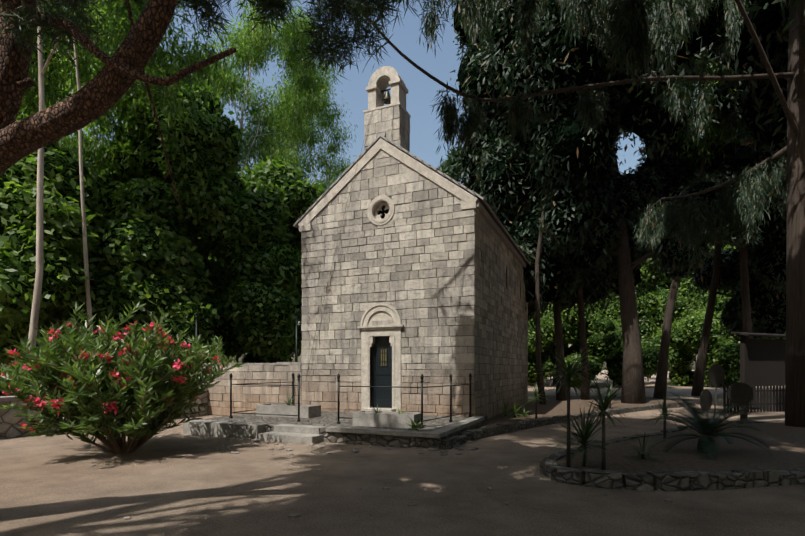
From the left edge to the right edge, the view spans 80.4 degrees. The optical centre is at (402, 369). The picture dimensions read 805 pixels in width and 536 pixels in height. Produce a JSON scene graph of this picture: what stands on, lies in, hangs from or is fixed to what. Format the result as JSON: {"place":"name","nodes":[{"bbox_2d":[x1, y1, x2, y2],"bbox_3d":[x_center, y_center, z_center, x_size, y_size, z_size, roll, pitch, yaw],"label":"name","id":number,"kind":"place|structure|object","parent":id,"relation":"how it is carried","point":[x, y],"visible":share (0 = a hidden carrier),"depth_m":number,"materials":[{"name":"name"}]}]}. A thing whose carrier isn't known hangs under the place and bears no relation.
{"place":"outdoors","nodes":[
{"label":"outdoors","id":0,"kind":"place"},
{"bbox_2d":[0,0,700,369],"label":"sky","id":1,"kind":"structure","parent":0,"point":[421,88],"materials":[{"name":"blue"}]},
{"bbox_2d":[379,206,388,218],"bbox_3d":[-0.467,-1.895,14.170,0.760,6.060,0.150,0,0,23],"label":"quatrefoil opening","id":2,"kind":"object","parent":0,"point":[383,211],"depth_m":14.26,"materials":[{"name":"black"}]},
{"bbox_2d":[0,370,804,535],"bbox_3d":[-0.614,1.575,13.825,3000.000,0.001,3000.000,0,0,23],"label":"ground","id":3,"kind":"structure","parent":0,"point":[175,481],"depth_m":6.04,"materials":[{"name":"soil"},{"name":"sand"}]},
{"bbox_2d":[0,358,34,395],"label":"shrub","id":4,"kind":"object","parent":3,"relation":"on","point":[13,367],"visible":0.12,"depth_m":12.09,"materials":[{"name":"green plant"}]},
{"bbox_2d":[0,140,110,367],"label":"broadleaf tree","id":5,"kind":"object","parent":3,"relation":"on","point":[65,278],"visible":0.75,"depth_m":15.64,"materials":[{"name":"green plant"}]},
{"bbox_2d":[18,8,93,119],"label":"tree","id":6,"kind":"object","parent":3,"relation":"on","point":[52,69],"visible":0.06,"depth_m":24.76,"materials":[{"name":"green plant"}]},
{"bbox_2d":[23,159,127,352],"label":"broadleaf tree","id":7,"kind":"object","parent":3,"relation":"on","point":[108,202],"visible":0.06,"depth_m":19.82,"materials":[{"name":"green plant"}]},
{"bbox_2d":[0,387,207,438],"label":"boundary walls","id":8,"kind":"structure","parent":3,"relation":"on","point":[9,421],"depth_m":11.12,"materials":[{"name":"beige stone"}]},
{"bbox_2d":[28,0,188,354],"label":"tree trunk","id":9,"kind":"object","parent":3,"relation":"on","point":[35,309],"visible":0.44,"depth_m":14.17,"materials":[{"name":"grey plant"}]},
{"bbox_2d":[19,0,201,186],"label":"eucalyptus tree","id":10,"kind":"object","parent":3,"relation":"on","point":[105,127],"visible":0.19,"depth_m":20.76,"materials":[{"name":"green plant"}]},
{"bbox_2d":[0,301,246,453],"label":"oleander bush","id":11,"kind":"object","parent":3,"relation":"on","point":[100,388],"visible":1,"depth_m":8.26,"materials":[{"name":"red plant"}]},
{"bbox_2d":[18,2,244,162],"bbox_3d":[-16.699,-15.074,28.475,13.471,33.918,10.860,0,0,-21],"label":"eucalyptus tree","id":12,"kind":"object","parent":3,"relation":"on","point":[220,89],"visible":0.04,"depth_m":27.14,"materials":[{"name":"green plant"}]},
{"bbox_2d":[15,0,249,334],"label":"eucalyptus tree","id":13,"kind":"object","parent":3,"relation":"on","point":[31,94],"visible":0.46,"depth_m":17.05,"materials":[{"name":"green plant"}]},
{"bbox_2d":[51,201,231,362],"bbox_3d":[-10.822,-2.336,19.660,6.699,8.876,6.607,0,0,23],"label":"foliage","id":14,"kind":"object","parent":3,"relation":"on","point":[151,265],"visible":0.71,"depth_m":18.37,"materials":[{"name":"green plant"}]},
{"bbox_2d":[95,60,301,343],"bbox_3d":[-10.193,-6.510,23.339,9.408,16.802,8.545,0,0,23],"label":"broadleaf tree","id":15,"kind":"object","parent":3,"relation":"on","point":[211,214],"visible":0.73,"depth_m":20.49,"materials":[{"name":"green plant"}]},
{"bbox_2d":[0,0,433,208],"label":"pine tree","id":16,"kind":"object","parent":3,"relation":"on","point":[104,89],"visible":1,"depth_m":4.24,"materials":[{"name":"brown plant"}]},
{"bbox_2d":[165,0,313,359],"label":"eucalyptus tree","id":17,"kind":"object","parent":3,"relation":"on","point":[254,44],"visible":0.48,"depth_m":33.36,"materials":[{"name":"green plant"}]},
{"bbox_2d":[195,311,297,361],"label":"iron posts","id":18,"kind":"object","parent":3,"relation":"on","point":[196,324],"visible":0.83,"depth_m":15.98,"materials":[{"name":"black metal"}]},
{"bbox_2d":[202,295,292,362],"bbox_3d":[-10.531,-2.222,30.063,6.752,10.067,8.418,0,0,23],"label":"foliage","id":19,"kind":"object","parent":3,"relation":"on","point":[226,330],"visible":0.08,"depth_m":26.86,"materials":[{"name":"green plant"}]},
{"bbox_2d":[198,365,300,414],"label":"garden wall blocks","id":20,"kind":"structure","parent":3,"relation":"on","point":[248,397],"depth_m":15.66,"materials":[{"name":"beige stone"}]},
{"bbox_2d":[0,362,300,401],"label":"wall coping","id":21,"kind":"object","parent":20,"relation":"on","point":[6,398],"visible":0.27,"depth_m":15.06,"materials":[{"name":"beige stone"}]},
{"bbox_2d":[208,369,301,415],"bbox_3d":[-5.040,0.715,16.006,4.348,1.720,0.550,0,0,23],"label":"joint","id":22,"kind":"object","parent":3,"relation":"on","point":[255,386],"visible":0.07,"depth_m":15.61,"materials":[{"name":"grey concrete"}]},
{"bbox_2d":[203,156,332,362],"bbox_3d":[-6.314,-4.562,24.784,7.645,12.887,6.704,0,0,-42],"label":"broadleaf tree","id":23,"kind":"object","parent":3,"relation":"on","point":[282,196],"visible":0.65,"depth_m":22.35,"materials":[{"name":"green plant"}]},
{"bbox_2d":[238,319,301,362],"bbox_3d":[-8.805,-2.341,32.907,6.626,9.474,7.016,0,0,23],"label":"bush","id":24,"kind":"object","parent":3,"relation":"on","point":[291,351],"visible":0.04,"depth_m":31.55,"materials":[{"name":"green plant"}]},
{"bbox_2d":[231,1,351,188],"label":"foliage","id":25,"kind":"object","parent":3,"relation":"on","point":[308,80],"visible":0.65,"depth_m":35.84,"materials":[{"name":"green plant"}]},
{"bbox_2d":[258,424,325,444],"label":"platform steps","id":26,"kind":"structure","parent":3,"relation":"on","point":[295,434],"depth_m":10.38,"materials":[{"name":"stone"}]},
{"bbox_2d":[260,59,357,187],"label":"tree","id":27,"kind":"object","parent":3,"relation":"on","point":[329,119],"visible":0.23,"depth_m":42.37,"materials":[{"name":"green plant"}]},
{"bbox_2d":[183,416,483,438],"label":"platform kerb blocks","id":28,"kind":"structure","parent":3,"relation":"on","point":[241,430],"depth_m":10.84,"materials":[{"name":"stone"}]},
{"bbox_2d":[198,411,487,449],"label":"terrace paving","id":29,"kind":"structure","parent":3,"relation":"on","point":[328,418],"depth_m":10.82,"materials":[{"name":"stone"}]},
{"bbox_2d":[256,403,420,428],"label":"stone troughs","id":30,"kind":"object","parent":29,"relation":"on","point":[391,419],"visible":0.85,"depth_m":10.78,"materials":[{"name":"stone"},{"name":"soil"},{"name":"green plant leaves"}]},
{"bbox_2d":[276,391,302,405],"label":"potted plant","id":31,"kind":"object","parent":30,"relation":"in","point":[289,401],"visible":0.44,"depth_m":13.10,"materials":[{"name":"green plant"}]},
{"bbox_2d":[368,403,385,412],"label":"small plant","id":32,"kind":"object","parent":30,"relation":"on","point":[375,411],"visible":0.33,"depth_m":10.92,"materials":[{"name":"green plant"}]},
{"bbox_2d":[229,373,471,427],"bbox_3d":[-1.343,0.685,12.608,5.800,1.180,2.780,0,0,23],"label":"iron fence","id":33,"kind":"object","parent":29,"relation":"on","point":[339,386],"visible":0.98,"depth_m":11.63,"materials":[{"name":"black metal"}]},
{"bbox_2d":[404,414,424,430],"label":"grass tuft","id":34,"kind":"object","parent":29,"relation":"on","point":[414,426],"visible":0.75,"depth_m":9.83,"materials":[{"name":"green plant"}]},
{"bbox_2d":[62,439,709,535],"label":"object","id":35,"kind":"object","parent":3,"relation":"on","point":[443,451],"visible":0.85,"depth_m":8.91,"materials":[{"name":"grey stone"}]},
{"bbox_2d":[301,149,527,418],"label":"chapel ashlar blocks","id":36,"kind":"structure","parent":3,"relation":"on","point":[486,244],"depth_m":13.84,"materials":[{"name":"beige stone"}]},
{"bbox_2d":[305,100,384,381],"bbox_3d":[-1.765,-3.812,14.439,2.514,8.377,0.444,0,0,23],"label":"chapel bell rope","id":37,"kind":"object","parent":36,"relation":"attached to","point":[337,241],"visible":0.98,"depth_m":14.30,"materials":[{"name":"brown fabric"}]},
{"bbox_2d":[357,303,403,411],"bbox_3d":[-0.657,-0.320,13.724,1.440,3.190,0.500,0,0,23],"label":"door frame","id":38,"kind":"object","parent":36,"relation":"attached to","point":[378,312],"visible":0.9,"depth_m":13.78,"materials":[{"name":"beige stone"}]},
{"bbox_2d":[373,336,391,407],"bbox_3d":[-0.545,0.075,13.986,0.710,2.080,0.070,0,0,23],"label":"door","id":39,"kind":"structure","parent":38,"relation":"in","point":[382,364],"depth_m":13.97,"materials":[{"name":"blue wood"}]},
{"bbox_2d":[368,195,394,224],"bbox_3d":[-0.600,-4.605,13.857,0.860,0.860,0.170,0,0,23],"label":"round window frame","id":40,"kind":"object","parent":36,"relation":"attached to","point":[375,202],"visible":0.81,"depth_m":13.80,"materials":[{"name":"stone"}]},
{"bbox_2d":[374,202,389,219],"bbox_3d":[-0.563,-4.605,13.945,0.600,0.600,0.070,0,0,23],"label":"chapel rose tracery","id":41,"kind":"object","parent":36,"relation":"attached to","point":[378,208],"visible":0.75,"depth_m":13.95,"materials":[{"name":"stone"}]},
{"bbox_2d":[366,105,406,146],"bbox_3d":[-0.456,-6.680,14.198,1.120,1.790,0.750,0,0,23],"label":"joint","id":42,"kind":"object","parent":36,"relation":"attached to","point":[381,120],"depth_m":13.72,"materials":[{"name":"grey concrete"}]},
{"bbox_2d":[364,105,409,151],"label":"chapel bellcote blocks","id":43,"kind":"structure","parent":42,"relation":"attached to","point":[388,124],"depth_m":13.85,"materials":[{"name":"beige stone"}]},
{"bbox_2d":[363,66,410,117],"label":"bell arch","id":44,"kind":"structure","parent":43,"relation":"on","point":[383,78],"depth_m":14.02,"materials":[{"name":"beige stone"}]},
{"bbox_2d":[381,88,390,103],"bbox_3d":[-0.456,-8.139,14.198,0.520,0.407,0.320,0,0,23],"label":"bell","id":45,"kind":"object","parent":44,"relation":"hanging from","point":[387,98],"visible":0.85,"depth_m":14.16,"materials":[{"name":"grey metal"}]},
{"bbox_2d":[298,137,478,231],"bbox_3d":[-0.567,-5.505,13.936,5.724,2.400,0.360,0,0,23],"label":"roof coping","id":46,"kind":"object","parent":36,"relation":"on","point":[468,200],"visible":0.81,"depth_m":13.66,"materials":[{"name":"beige stone"}]},
{"bbox_2d":[293,132,530,267],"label":"roof","id":47,"kind":"structure","parent":36,"relation":"on","point":[489,216],"depth_m":14.15,"materials":[{"name":"grey stone"}]},
{"bbox_2d":[436,143,466,183],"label":"tree","id":48,"kind":"object","parent":3,"relation":"on","point":[449,166],"visible":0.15,"depth_m":47.80,"materials":[{"name":"green plant"}]},
{"bbox_2d":[479,42,549,329],"bbox_3d":[7.099,-10.005,27.698,7.441,23.773,8.723,0,0,23],"label":"tree","id":49,"kind":"object","parent":3,"relation":"on","point":[531,316],"depth_m":25.70,"materials":[{"name":"green plant"}]},
{"bbox_2d":[523,382,547,418],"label":"yucca plant","id":50,"kind":"object","parent":3,"relation":"on","point":[536,393],"visible":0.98,"depth_m":13.98,"materials":[{"name":"green plant"}]},
{"bbox_2d":[447,0,639,400],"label":"tree","id":51,"kind":"object","parent":3,"relation":"on","point":[497,168],"visible":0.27,"depth_m":21.86,"materials":[{"name":"green plant"}]},
{"bbox_2d":[527,343,568,380],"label":"bush","id":52,"kind":"object","parent":3,"relation":"on","point":[553,348],"depth_m":44.71,"materials":[{"name":"green plant"}]},
{"bbox_2d":[479,0,626,404],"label":"tree","id":53,"kind":"object","parent":3,"relation":"on","point":[564,153],"visible":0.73,"depth_m":19.07,"materials":[{"name":"green plant"}]},
{"bbox_2d":[480,91,631,399],"bbox_3d":[8.776,-11.539,23.897,9.501,26.849,8.436,0,0,23],"label":"tree","id":54,"kind":"object","parent":3,"relation":"on","point":[561,281],"visible":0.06,"depth_m":21.61,"materials":[{"name":"green plant"}]},
{"bbox_2d":[527,303,604,387],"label":"understory shrub","id":55,"kind":"object","parent":3,"relation":"on","point":[570,324],"visible":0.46,"depth_m":41.44,"materials":[{"name":"green plant"}]},
{"bbox_2d":[442,395,691,448],"bbox_3d":[7.698,1.535,17.473,6.943,0.120,20.320,0,0,23],"label":"planting bed","id":56,"kind":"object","parent":3,"relation":"on","point":[553,406],"depth_m":18.43,"materials":[{"name":"brown soil"}]},
{"bbox_2d":[496,398,512,415],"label":"grass tuft","id":57,"kind":"object","parent":56,"relation":"on","point":[505,411],"visible":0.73,"depth_m":15.25,"materials":[{"name":"green plant"}]},
{"bbox_2d":[506,403,524,418],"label":"grass tuft","id":58,"kind":"object","parent":56,"relation":"on","point":[515,410],"visible":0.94,"depth_m":14.53,"materials":[{"name":"green plant"}]},
{"bbox_2d":[518,407,532,416],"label":"grass tuft","id":59,"kind":"object","parent":56,"relation":"on","point":[524,412],"visible":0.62,"depth_m":14.90,"materials":[{"name":"green plant"}]},
{"bbox_2d":[537,341,600,466],"bbox_3d":[2.542,0.563,7.162,1.230,2.043,1.253,0,0,23],"label":"yucca plant","id":60,"kind":"object","parent":3,"relation":"on","point":[568,375],"visible":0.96,"depth_m":7.14,"materials":[{"name":"green plant"}]},
{"bbox_2d":[548,302,602,383],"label":"bush","id":61,"kind":"object","parent":3,"relation":"on","point":[596,312],"depth_m":44.98,"materials":[{"name":"green plant"}]},
{"bbox_2d":[362,0,804,427],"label":"tree","id":62,"kind":"object","parent":3,"relation":"on","point":[759,45],"visible":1,"depth_m":12.21,"materials":[{"name":"green plant"}]},
{"bbox_2d":[551,289,620,385],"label":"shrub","id":63,"kind":"object","parent":3,"relation":"on","point":[615,313],"visible":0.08,"depth_m":45.40,"materials":[{"name":"green plant"}]},
{"bbox_2d":[459,0,739,403],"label":"tree","id":64,"kind":"object","parent":3,"relation":"on","point":[644,117],"visible":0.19,"depth_m":20.43,"materials":[{"name":"green plant"}]},
{"bbox_2d":[574,374,638,469],"bbox_3d":[2.909,0.820,7.021,1.023,1.529,1.056,0,0,-2],"label":"yucca plant","id":65,"kind":"object","parent":3,"relation":"on","point":[602,406],"visible":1,"depth_m":6.97,"materials":[{"name":"green plant"}]},
{"bbox_2d":[602,382,617,408],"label":"plant","id":66,"kind":"object","parent":3,"relation":"on","point":[610,390],"visible":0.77,"depth_m":17.84,"materials":[{"name":"green plant"}]},
{"bbox_2d":[563,311,677,386],"bbox_3d":[19.093,-1.712,42.193,9.380,7.195,8.741,0,0,23],"label":"shrub","id":67,"kind":"object","parent":3,"relation":"on","point":[603,334],"visible":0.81,"depth_m":39.78,"materials":[{"name":"green plant"}]},
{"bbox_2d":[441,402,804,490],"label":"kerb stones","id":68,"kind":"object","parent":3,"relation":"on","point":[551,468],"visible":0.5,"depth_m":6.45,"materials":[{"name":"grey stone"}]},
{"bbox_2d":[612,255,677,337],"bbox_3d":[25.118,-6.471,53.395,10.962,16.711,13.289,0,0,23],"label":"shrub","id":69,"kind":"object","parent":3,"relation":"on","point":[652,291],"visible":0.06,"depth_m":50.62,"materials":[{"name":"green plant"}]},
{"bbox_2d":[603,277,718,386],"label":"shrub","id":70,"kind":"object","parent":3,"relation":"on","point":[680,374],"visible":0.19,"depth_m":47.03,"materials":[{"name":"green plant"}]},
{"bbox_2d":[654,279,671,368],"bbox_3d":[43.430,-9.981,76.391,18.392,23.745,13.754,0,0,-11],"label":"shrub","id":71,"kind":"object","parent":3,"relation":"on","point":[664,289],"depth_m":72.83,"materials":[{"name":"green plant"}]},
{"bbox_2d":[557,422,804,486],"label":"bed soil","id":72,"kind":"structure","parent":3,"relation":"on","point":[786,444],"depth_m":8.31,"materials":[{"name":"brown soil"}]},
{"bbox_2d":[543,394,625,468],"bbox_3d":[2.748,0.967,7.316,1.391,1.236,1.421,0,0,-18],"label":"yucca plant","id":73,"kind":"object","parent":72,"relation":"on","point":[584,434],"visible":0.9,"depth_m":7.26,"materials":[{"name":"green plant"}]},
{"bbox_2d":[615,434,668,463],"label":"yucca plant","id":74,"kind":"object","parent":72,"relation":"on","point":[642,454],"visible":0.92,"depth_m":7.88,"materials":[{"name":"green plant"}]},
{"bbox_2d":[639,394,684,438],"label":"yucca plant","id":75,"kind":"object","parent":72,"relation":"on","point":[664,409],"visible":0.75,"depth_m":10.12,"materials":[{"name":"green plant"}]},
{"bbox_2d":[644,392,773,459],"bbox_3d":[5.485,1.025,8.485,1.889,1.184,1.787,0,0,-15],"label":"plant","id":76,"kind":"object","parent":72,"relation":"on","point":[705,428],"visible":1,"depth_m":8.47,"materials":[{"name":"green plant"}]},
{"bbox_2d":[700,364,752,418],"bbox_3d":[8.060,0.675,11.991,1.209,1.621,0.378,0,0,9],"label":"disc sculpture","id":77,"kind":"object","parent":72,"relation":"on","point":[739,393],"visible":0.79,"depth_m":11.91,"materials":[{"name":"metal"}]},
{"bbox_2d":[651,306,739,387],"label":"understory shrub","id":78,"kind":"object","parent":3,"relation":"on","point":[723,353],"visible":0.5,"depth_m":40.77,"materials":[{"name":"green plant"}]},
{"bbox_2d":[652,243,739,366],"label":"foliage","id":79,"kind":"object","parent":3,"relation":"on","point":[728,291],"visible":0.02,"depth_m":52.62,"materials":[{"name":"green plant"}]},
{"bbox_2d":[653,49,749,398],"bbox_3d":[15.507,-10.777,23.973,8.611,25.359,8.466,0,0,-31],"label":"tree","id":80,"kind":"object","parent":3,"relation":"on","point":[705,151],"visible":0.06,"depth_m":24.10,"materials":[{"name":"green plant"}]},
{"bbox_2d":[625,47,786,338],"bbox_3d":[17.372,-11.626,24.986,10.956,27.018,11.948,0,0,23],"label":"tree","id":81,"kind":"object","parent":3,"relation":"on","point":[675,176],"visible":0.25,"depth_m":23.63,"materials":[{"name":"green plant"}]},
{"bbox_2d":[684,290,739,355],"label":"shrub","id":82,"kind":"object","parent":3,"relation":"on","point":[702,300],"visible":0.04,"depth_m":46.90,"materials":[{"name":"green plant"}]},
{"bbox_2d":[640,109,786,395],"bbox_3d":[18.423,-11.608,27.744,12.115,27.050,10.052,0,0,23],"label":"tree","id":83,"kind":"object","parent":3,"relation":"on","point":[766,265],"visible":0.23,"depth_m":26.15,"materials":[{"name":"green plant"}]},
{"bbox_2d":[723,383,784,412],"bbox_3d":[14.166,1.040,17.904,5.322,1.070,0.057,0,0,-15],"label":"picket fence","id":84,"kind":"object","parent":3,"relation":"on","point":[766,403],"visible":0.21,"depth_m":17.68,"materials":[{"name":"grey wood"}]},
{"bbox_2d":[731,332,785,421],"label":"shed","id":85,"kind":"structure","parent":3,"relation":"on","point":[762,362],"depth_m":14.31,"materials":[{"name":"grey wood"}]},
{"bbox_2d":[302,156,526,416],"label":"chapel walls","id":86,"kind":"structure","parent":0,"point":[405,308],"depth_m":13.73,"materials":[{"name":"grey stone"}]}
]}

